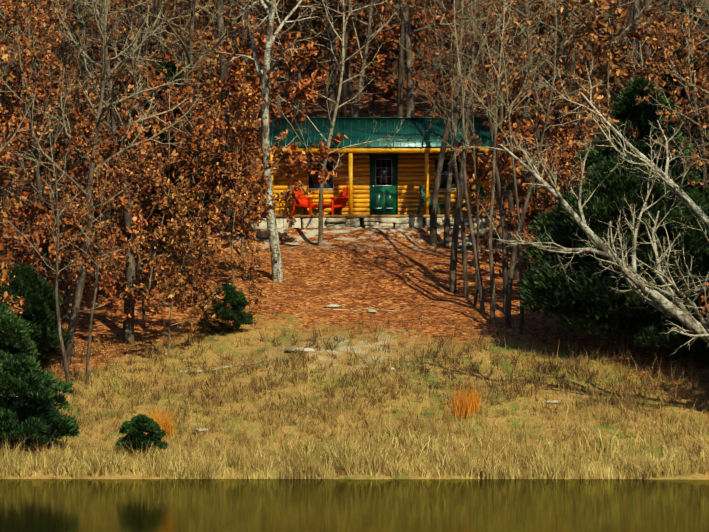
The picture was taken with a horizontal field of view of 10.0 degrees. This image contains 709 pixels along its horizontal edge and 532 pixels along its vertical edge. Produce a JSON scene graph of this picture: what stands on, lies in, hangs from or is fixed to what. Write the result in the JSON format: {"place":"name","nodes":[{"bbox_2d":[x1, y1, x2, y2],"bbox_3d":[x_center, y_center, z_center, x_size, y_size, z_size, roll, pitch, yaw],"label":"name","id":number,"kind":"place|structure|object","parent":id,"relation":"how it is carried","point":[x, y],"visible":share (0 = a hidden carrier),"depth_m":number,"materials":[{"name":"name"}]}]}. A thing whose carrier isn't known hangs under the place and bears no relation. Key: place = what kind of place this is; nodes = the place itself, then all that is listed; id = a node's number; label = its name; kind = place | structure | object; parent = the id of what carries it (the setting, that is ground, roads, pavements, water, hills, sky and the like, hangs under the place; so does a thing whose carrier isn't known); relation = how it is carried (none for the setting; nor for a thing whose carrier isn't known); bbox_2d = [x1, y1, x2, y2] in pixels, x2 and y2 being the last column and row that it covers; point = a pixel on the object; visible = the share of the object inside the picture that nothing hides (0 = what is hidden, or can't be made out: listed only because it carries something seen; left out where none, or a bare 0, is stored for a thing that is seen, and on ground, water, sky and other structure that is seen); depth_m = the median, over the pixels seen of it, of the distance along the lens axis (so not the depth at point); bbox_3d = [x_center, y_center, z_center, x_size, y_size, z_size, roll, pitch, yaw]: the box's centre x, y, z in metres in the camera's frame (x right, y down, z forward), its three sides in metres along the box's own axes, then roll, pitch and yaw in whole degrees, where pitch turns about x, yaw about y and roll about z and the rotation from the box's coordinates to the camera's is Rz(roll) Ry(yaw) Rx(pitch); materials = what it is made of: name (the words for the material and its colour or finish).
{"place":"outdoors","nodes":[
{"label":"outdoors","id":0,"kind":"place"},
{"bbox_2d":[0,261,26,318],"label":"young oak","id":1,"kind":"object","parent":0,"point":[4,277],"depth_m":108.47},
{"bbox_2d":[0,0,708,479],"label":"ground","id":2,"kind":"structure","parent":0,"point":[362,270],"depth_m":114.74,"materials":[{"name":"plant"}]},
{"bbox_2d":[0,301,44,398],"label":"cedar","id":3,"kind":"object","parent":2,"relation":"on","point":[14,340],"visible":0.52,"depth_m":106.46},
{"bbox_2d":[0,0,45,150],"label":"forest oak","id":4,"kind":"object","parent":2,"relation":"on","point":[33,12],"depth_m":120.44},
{"bbox_2d":[0,111,53,273],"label":"young oak","id":5,"kind":"object","parent":2,"relation":"on","point":[24,212],"depth_m":113.57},
{"bbox_2d":[0,0,65,259],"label":"forest oak","id":6,"kind":"object","parent":2,"relation":"on","point":[28,90],"depth_m":103.66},
{"bbox_2d":[0,263,69,365],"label":"cedar","id":7,"kind":"object","parent":2,"relation":"on","point":[32,287],"visible":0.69,"depth_m":110.86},
{"bbox_2d":[0,352,80,449],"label":"evergreen tree","id":8,"kind":"object","parent":2,"relation":"on","point":[43,420],"depth_m":102.02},
{"bbox_2d":[0,0,96,281],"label":"forest oak","id":9,"kind":"object","parent":2,"relation":"on","point":[16,22],"depth_m":114.98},
{"bbox_2d":[0,1,119,124],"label":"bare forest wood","id":10,"kind":"object","parent":2,"relation":"on","point":[4,79],"visible":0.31,"depth_m":118.11,"materials":[{"name":"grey plant"}]},
{"bbox_2d":[0,22,121,190],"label":"young oak","id":11,"kind":"object","parent":2,"relation":"on","point":[69,167],"depth_m":132.06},
{"bbox_2d":[1,68,123,255],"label":"young oak","id":12,"kind":"object","parent":2,"relation":"on","point":[90,95],"depth_m":120.77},
{"bbox_2d":[0,85,124,382],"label":"tree","id":13,"kind":"object","parent":2,"relation":"on","point":[65,364],"visible":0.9,"depth_m":109.55,"materials":[{"name":"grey plant"}]},
{"bbox_2d":[0,0,134,197],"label":"forest oak","id":14,"kind":"object","parent":2,"relation":"on","point":[69,49],"depth_m":127.22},
{"bbox_2d":[0,0,136,173],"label":"young oak","id":15,"kind":"object","parent":2,"relation":"on","point":[97,51],"depth_m":137.62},
{"bbox_2d":[0,0,137,318],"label":"forest oak","id":16,"kind":"object","parent":2,"relation":"on","point":[40,48],"depth_m":118.30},
{"bbox_2d":[0,33,144,303],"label":"oak tree","id":17,"kind":"object","parent":2,"relation":"on","point":[73,115],"depth_m":116.10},
{"bbox_2d":[42,0,115,258],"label":"bare forest wood","id":18,"kind":"object","parent":2,"relation":"on","point":[77,9],"visible":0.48,"depth_m":125.00,"materials":[{"name":"grey plant"}]},
{"bbox_2d":[0,0,169,245],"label":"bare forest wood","id":19,"kind":"object","parent":2,"relation":"on","point":[22,178],"visible":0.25,"depth_m":126.90,"materials":[{"name":"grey plant"}]},
{"bbox_2d":[22,120,167,355],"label":"oak tree","id":20,"kind":"object","parent":2,"relation":"on","point":[110,149],"depth_m":113.41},
{"bbox_2d":[42,121,154,383],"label":"tree","id":21,"kind":"object","parent":2,"relation":"on","point":[102,226],"depth_m":109.52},
{"bbox_2d":[5,0,221,366],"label":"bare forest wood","id":22,"kind":"object","parent":2,"relation":"on","point":[87,193],"visible":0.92,"depth_m":112.69,"materials":[{"name":"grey plant"}]},
{"bbox_2d":[31,0,200,343],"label":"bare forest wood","id":23,"kind":"object","parent":2,"relation":"on","point":[128,329],"visible":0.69,"depth_m":114.98,"materials":[{"name":"grey plant"}]},
{"bbox_2d":[66,0,171,220],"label":"forest oak","id":24,"kind":"object","parent":2,"relation":"on","point":[107,121],"depth_m":131.01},
{"bbox_2d":[45,0,210,134],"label":"young oak","id":25,"kind":"object","parent":2,"relation":"on","point":[126,81],"depth_m":132.27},
{"bbox_2d":[43,82,220,326],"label":"oak tree","id":26,"kind":"object","parent":2,"relation":"on","point":[155,177],"depth_m":116.63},
{"bbox_2d":[37,0,229,281],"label":"forest oak","id":27,"kind":"object","parent":2,"relation":"on","point":[140,23],"depth_m":122.62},
{"bbox_2d":[115,413,169,453],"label":"cedar sapling","id":28,"kind":"object","parent":2,"relation":"on","point":[140,423],"depth_m":101.62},
{"bbox_2d":[50,0,236,68],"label":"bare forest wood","id":29,"kind":"object","parent":2,"relation":"on","point":[164,49],"visible":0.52,"depth_m":128.10,"materials":[{"name":"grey plant"}]},
{"bbox_2d":[93,1,219,152],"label":"forest oak","id":30,"kind":"object","parent":2,"relation":"on","point":[206,74],"depth_m":136.61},
{"bbox_2d":[144,406,176,436],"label":"grass clump","id":31,"kind":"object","parent":2,"relation":"on","point":[167,423],"depth_m":104.23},
{"bbox_2d":[104,60,232,240],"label":"tree","id":32,"kind":"object","parent":2,"relation":"on","point":[171,73],"depth_m":124.66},
{"bbox_2d":[101,65,238,287],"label":"young oak","id":33,"kind":"object","parent":2,"relation":"on","point":[205,183],"depth_m":119.66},
{"bbox_2d":[101,0,244,106],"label":"young oak","id":34,"kind":"object","parent":2,"relation":"on","point":[170,37],"depth_m":140.70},
{"bbox_2d":[109,0,237,69],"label":"bare forest wood","id":35,"kind":"object","parent":2,"relation":"on","point":[181,6],"visible":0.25,"depth_m":134.87,"materials":[{"name":"grey plant"}]},
{"bbox_2d":[119,176,244,356],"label":"oak tree","id":36,"kind":"object","parent":2,"relation":"on","point":[180,226],"depth_m":112.88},
{"bbox_2d":[151,237,233,341],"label":"oak shrub","id":37,"kind":"object","parent":2,"relation":"on","point":[199,289],"depth_m":114.51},
{"bbox_2d":[157,0,229,229],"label":"bare forest wood","id":38,"kind":"object","parent":2,"relation":"on","point":[223,72],"visible":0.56,"depth_m":129.80,"materials":[{"name":"grey plant"}]},
{"bbox_2d":[111,0,279,271],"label":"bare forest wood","id":39,"kind":"object","parent":2,"relation":"on","point":[190,53],"visible":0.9,"depth_m":123.83,"materials":[{"name":"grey plant"}]},
{"bbox_2d":[137,72,266,278],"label":"oak tree","id":40,"kind":"object","parent":2,"relation":"on","point":[206,129],"depth_m":122.31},
{"bbox_2d":[155,0,262,147],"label":"young oak","id":41,"kind":"object","parent":2,"relation":"on","point":[229,21],"depth_m":138.17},
{"bbox_2d":[197,282,253,332],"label":"evergreen shrub","id":42,"kind":"object","parent":2,"relation":"on","point":[238,302],"depth_m":115.04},
{"bbox_2d":[193,54,260,195],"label":"young oak","id":43,"kind":"object","parent":2,"relation":"on","point":[216,98],"depth_m":131.68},
{"bbox_2d":[163,79,312,285],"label":"oak tree","id":44,"kind":"object","parent":2,"relation":"on","point":[213,216],"depth_m":120.45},
{"bbox_2d":[209,236,272,324],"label":"oak shrub","id":45,"kind":"object","parent":2,"relation":"on","point":[243,248],"depth_m":116.13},
{"bbox_2d":[224,0,281,116],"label":"forest oak","id":46,"kind":"object","parent":2,"relation":"on","point":[275,71],"depth_m":140.74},
{"bbox_2d":[196,0,332,281],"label":"tree","id":47,"kind":"object","parent":2,"relation":"on","point":[276,256],"visible":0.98,"depth_m":121.71,"materials":[{"name":"grey plant"}]},
{"bbox_2d":[193,12,347,255],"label":"oak tree","id":48,"kind":"object","parent":2,"relation":"on","point":[295,161],"depth_m":126.78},
{"bbox_2d":[208,0,337,144],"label":"young oak","id":49,"kind":"object","parent":2,"relation":"on","point":[283,65],"depth_m":143.75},
{"bbox_2d":[227,0,328,41],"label":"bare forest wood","id":50,"kind":"object","parent":2,"relation":"on","point":[260,10],"visible":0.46,"depth_m":137.71,"materials":[{"name":"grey plant"}]},
{"bbox_2d":[247,0,359,114],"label":"tree","id":51,"kind":"object","parent":2,"relation":"on","point":[296,29],"depth_m":147.71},
{"bbox_2d":[288,0,346,116],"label":"forest oak","id":52,"kind":"object","parent":2,"relation":"on","point":[333,79],"depth_m":142.08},
{"bbox_2d":[225,0,438,245],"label":"tree","id":53,"kind":"object","parent":2,"relation":"on","point":[320,212],"visible":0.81,"depth_m":127.68,"materials":[{"name":"grey plant"}]},
{"bbox_2d":[279,0,417,96],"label":"tree","id":54,"kind":"object","parent":2,"relation":"on","point":[392,58],"depth_m":152.75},
{"bbox_2d":[0,307,708,472],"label":"grass slope tufts","id":55,"kind":"object","parent":2,"relation":"on","point":[421,368],"visible":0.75,"depth_m":107.58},
{"bbox_2d":[0,419,708,478],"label":"shoreline grass","id":56,"kind":"structure","parent":2,"relation":"on","point":[353,466],"depth_m":100.23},
{"bbox_2d":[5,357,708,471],"bbox_3d":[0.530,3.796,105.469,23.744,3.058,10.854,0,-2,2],"label":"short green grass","id":57,"kind":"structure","parent":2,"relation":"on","point":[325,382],"depth_m":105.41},
{"bbox_2d":[339,0,382,116],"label":"bare forest wood","id":58,"kind":"object","parent":2,"relation":"on","point":[350,87],"visible":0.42,"depth_m":139.10,"materials":[{"name":"grey plant"}]},
{"bbox_2d":[297,0,425,116],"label":"forest oak","id":59,"kind":"object","parent":2,"relation":"on","point":[361,80],"depth_m":137.07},
{"bbox_2d":[332,0,390,116],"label":"forest oak","id":60,"kind":"object","parent":2,"relation":"on","point":[344,99],"depth_m":145.50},
{"bbox_2d":[316,0,422,115],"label":"tree","id":61,"kind":"object","parent":2,"relation":"on","point":[351,32],"depth_m":148.56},
{"bbox_2d":[262,217,517,227],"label":"stone foundation","id":62,"kind":"object","parent":2,"relation":"on","point":[414,222],"visible":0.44,"depth_m":130.50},
{"bbox_2d":[270,147,499,214],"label":"porch frame","id":63,"kind":"object","parent":62,"relation":"on","point":[426,151],"visible":0.27,"depth_m":130.64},
{"bbox_2d":[276,215,496,219],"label":"porch floor","id":64,"kind":"structure","parent":62,"relation":"on","point":[301,217],"depth_m":130.59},
{"bbox_2d":[292,190,325,214],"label":"red chair","id":65,"kind":"object","parent":64,"relation":"on","point":[303,201],"visible":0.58,"depth_m":131.33,"materials":[{"name":"red wood"}]},
{"bbox_2d":[323,186,348,214],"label":"red chair","id":66,"kind":"object","parent":64,"relation":"on","point":[342,200],"visible":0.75,"depth_m":131.32,"materials":[{"name":"red wood"}]},
{"bbox_2d":[417,186,444,214],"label":"green chair","id":67,"kind":"object","parent":64,"relation":"on","point":[422,192],"visible":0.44,"depth_m":131.17,"materials":[{"name":"teal wood"}]},
{"bbox_2d":[378,0,404,116],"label":"forest oak","id":68,"kind":"object","parent":2,"relation":"on","point":[400,84],"depth_m":143.13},
{"bbox_2d":[367,0,481,112],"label":"tree","id":69,"kind":"object","parent":2,"relation":"on","point":[378,68],"depth_m":145.89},
{"bbox_2d":[341,0,513,116],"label":"tree","id":70,"kind":"object","parent":2,"relation":"on","point":[409,55],"visible":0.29,"depth_m":137.81,"materials":[{"name":"brown plant"}]},
{"bbox_2d":[395,0,481,264],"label":"tree","id":71,"kind":"object","parent":2,"relation":"on","point":[449,126],"visible":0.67,"depth_m":124.42,"materials":[{"name":"grey plant"}]},
{"bbox_2d":[404,0,496,297],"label":"tree","id":72,"kind":"object","parent":2,"relation":"on","point":[465,283],"depth_m":119.64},
{"bbox_2d":[441,383,479,419],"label":"grass tuft","id":73,"kind":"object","parent":2,"relation":"on","point":[460,409],"depth_m":104.31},
{"bbox_2d":[431,0,496,247],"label":"tree","id":74,"kind":"object","parent":2,"relation":"on","point":[447,209],"depth_m":128.22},
{"bbox_2d":[421,0,516,313],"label":"tree","id":75,"kind":"object","parent":2,"relation":"on","point":[504,245],"visible":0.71,"depth_m":118.67,"materials":[{"name":"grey plant"}]},
{"bbox_2d":[400,0,537,313],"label":"tree","id":76,"kind":"object","parent":2,"relation":"on","point":[480,284],"visible":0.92,"depth_m":118.23,"materials":[{"name":"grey plant"}]},
{"bbox_2d":[430,0,509,246],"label":"tree","id":77,"kind":"object","parent":2,"relation":"on","point":[433,218],"visible":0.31,"depth_m":128.32,"materials":[{"name":"grey plant"}]},
{"bbox_2d":[422,47,517,306],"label":"tree","id":78,"kind":"object","parent":2,"relation":"on","point":[477,245],"visible":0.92,"depth_m":117.87,"materials":[{"name":"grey plant"}]},
{"bbox_2d":[431,0,544,292],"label":"tree","id":79,"kind":"object","parent":2,"relation":"on","point":[453,267],"visible":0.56,"depth_m":121.61,"materials":[{"name":"grey plant"}]},
{"bbox_2d":[427,0,567,279],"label":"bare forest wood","id":80,"kind":"object","parent":2,"relation":"on","point":[510,203],"visible":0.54,"depth_m":122.19,"materials":[{"name":"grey plant"}]},
{"bbox_2d":[433,0,561,108],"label":"tree","id":81,"kind":"object","parent":2,"relation":"on","point":[518,60],"depth_m":146.34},
{"bbox_2d":[433,0,570,124],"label":"young oak","id":82,"kind":"object","parent":2,"relation":"on","point":[484,15],"depth_m":140.57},
{"bbox_2d":[429,13,577,207],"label":"oak tree","id":83,"kind":"object","parent":2,"relation":"on","point":[481,169],"depth_m":130.53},
{"bbox_2d":[447,5,568,334],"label":"tree","id":84,"kind":"object","parent":2,"relation":"on","point":[521,325],"visible":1,"depth_m":113.75,"materials":[{"name":"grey plant"}]},
{"bbox_2d":[483,0,539,222],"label":"bare forest wood","id":85,"kind":"object","parent":2,"relation":"on","point":[535,96],"visible":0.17,"depth_m":129.38,"materials":[{"name":"grey plant"}]},
{"bbox_2d":[449,45,582,229],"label":"oak tree","id":86,"kind":"object","parent":2,"relation":"on","point":[513,86],"depth_m":126.21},
{"bbox_2d":[455,0,579,318],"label":"tree","id":87,"kind":"object","parent":2,"relation":"on","point":[492,282],"depth_m":116.78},
{"bbox_2d":[471,113,573,279],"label":"oak tree","id":88,"kind":"object","parent":2,"relation":"on","point":[525,187],"depth_m":118.81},
{"bbox_2d":[507,0,550,226],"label":"tree","id":89,"kind":"object","parent":2,"relation":"on","point":[521,74],"depth_m":129.65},
{"bbox_2d":[459,0,610,262],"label":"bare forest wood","id":90,"kind":"object","parent":2,"relation":"on","point":[525,103],"visible":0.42,"depth_m":126.08,"materials":[{"name":"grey plant"}]},
{"bbox_2d":[481,0,591,116],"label":"forest oak","id":91,"kind":"object","parent":2,"relation":"on","point":[569,62],"depth_m":135.25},
{"bbox_2d":[518,138,587,272],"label":"oak tree","id":92,"kind":"object","parent":2,"relation":"on","point":[564,157],"depth_m":116.27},
{"bbox_2d":[498,0,612,166],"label":"forest oak","id":93,"kind":"object","parent":2,"relation":"on","point":[563,23],"depth_m":128.80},
{"bbox_2d":[497,6,619,188],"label":"young oak","id":94,"kind":"object","parent":2,"relation":"on","point":[569,117],"depth_m":131.75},
{"bbox_2d":[504,0,622,328],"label":"tree","id":95,"kind":"object","parent":2,"relation":"on","point":[510,282],"visible":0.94,"depth_m":115.24,"materials":[{"name":"grey plant"}]},
{"bbox_2d":[441,130,708,352],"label":"leaning pale tree","id":96,"kind":"object","parent":2,"relation":"on","point":[680,313],"visible":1,"depth_m":103.69,"materials":[{"name":"grey plant"}]},
{"bbox_2d":[488,0,684,205],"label":"oak tree","id":97,"kind":"object","parent":2,"relation":"on","point":[602,42],"depth_m":122.26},
{"bbox_2d":[546,0,645,147],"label":"bare forest wood","id":98,"kind":"object","parent":2,"relation":"on","point":[584,46],"visible":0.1,"depth_m":140.15,"materials":[{"name":"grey plant"}]},
{"bbox_2d":[516,0,686,115],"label":"bare forest wood","id":99,"kind":"object","parent":2,"relation":"on","point":[613,92],"visible":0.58,"depth_m":124.45,"materials":[{"name":"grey plant"}]},
{"bbox_2d":[515,153,708,351],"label":"evergreen tree","id":100,"kind":"object","parent":2,"relation":"on","point":[595,306],"depth_m":110.64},
{"bbox_2d":[527,58,708,312],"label":"leaning pale tree","id":101,"kind":"object","parent":2,"relation":"on","point":[681,195],"visible":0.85,"depth_m":108.90,"materials":[{"name":"grey plant"}]},
{"bbox_2d":[580,38,660,176],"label":"young oak","id":102,"kind":"object","parent":2,"relation":"on","point":[623,81],"depth_m":133.98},
{"bbox_2d":[610,0,639,78],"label":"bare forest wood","id":103,"kind":"object","parent":2,"relation":"on","point":[635,7],"visible":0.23,"depth_m":137.73,"materials":[{"name":"grey plant"}]},
{"bbox_2d":[572,0,691,145],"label":"tree","id":104,"kind":"object","parent":2,"relation":"on","point":[631,58],"visible":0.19,"depth_m":131.25,"materials":[{"name":"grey plant"}]},
{"bbox_2d":[572,76,700,193],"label":"tall cedar","id":105,"kind":"object","parent":2,"relation":"on","point":[640,116],"visible":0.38,"depth_m":119.36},
{"bbox_2d":[592,6,708,185],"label":"young oak","id":106,"kind":"object","parent":2,"relation":"on","point":[684,54],"depth_m":121.56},
{"bbox_2d":[633,254,708,366],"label":"evergreen tree","id":107,"kind":"object","parent":2,"relation":"on","point":[655,335],"depth_m":109.36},
{"bbox_2d":[633,0,708,190],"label":"oak tree","id":108,"kind":"object","parent":2,"relation":"on","point":[662,32],"depth_m":117.01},
{"bbox_2d":[637,19,708,89],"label":"young oak","id":109,"kind":"object","parent":2,"relation":"on","point":[677,40],"depth_m":139.57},
{"bbox_2d":[639,1,708,209],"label":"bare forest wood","id":110,"kind":"object","parent":2,"relation":"on","point":[704,90],"visible":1,"depth_m":102.74,"materials":[{"name":"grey plant"}]},
{"bbox_2d":[659,49,708,192],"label":"oak tree","id":111,"kind":"object","parent":2,"relation":"on","point":[696,135],"depth_m":122.93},
{"bbox_2d":[0,479,708,531],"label":"pond water","id":112,"kind":"structure","parent":0,"point":[352,505],"depth_m":76.04,"materials":[{"name":"liquid"}]},
{"bbox_2d":[273,154,491,214],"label":"cabin log walls","id":113,"kind":"structure","parent":0,"point":[411,174],"depth_m":131.85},
{"bbox_2d":[370,154,397,214],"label":"cabin door","id":114,"kind":"structure","parent":113,"relation":"in","point":[383,197],"depth_m":131.85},
{"bbox_2d":[308,158,460,189],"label":"window frames","id":115,"kind":"structure","parent":113,"relation":"in","point":[386,174],"depth_m":131.86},
{"bbox_2d":[309,159,459,188],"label":"window panes","id":116,"kind":"structure","parent":115,"relation":"in","point":[314,183],"depth_m":131.92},
{"bbox_2d":[269,117,500,147],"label":"roof","id":117,"kind":"structure","parent":113,"relation":"on","point":[355,130],"depth_m":131.60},
{"bbox_2d":[490,0,615,52],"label":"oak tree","id":118,"kind":"object","parent":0,"point":[542,28],"depth_m":156.39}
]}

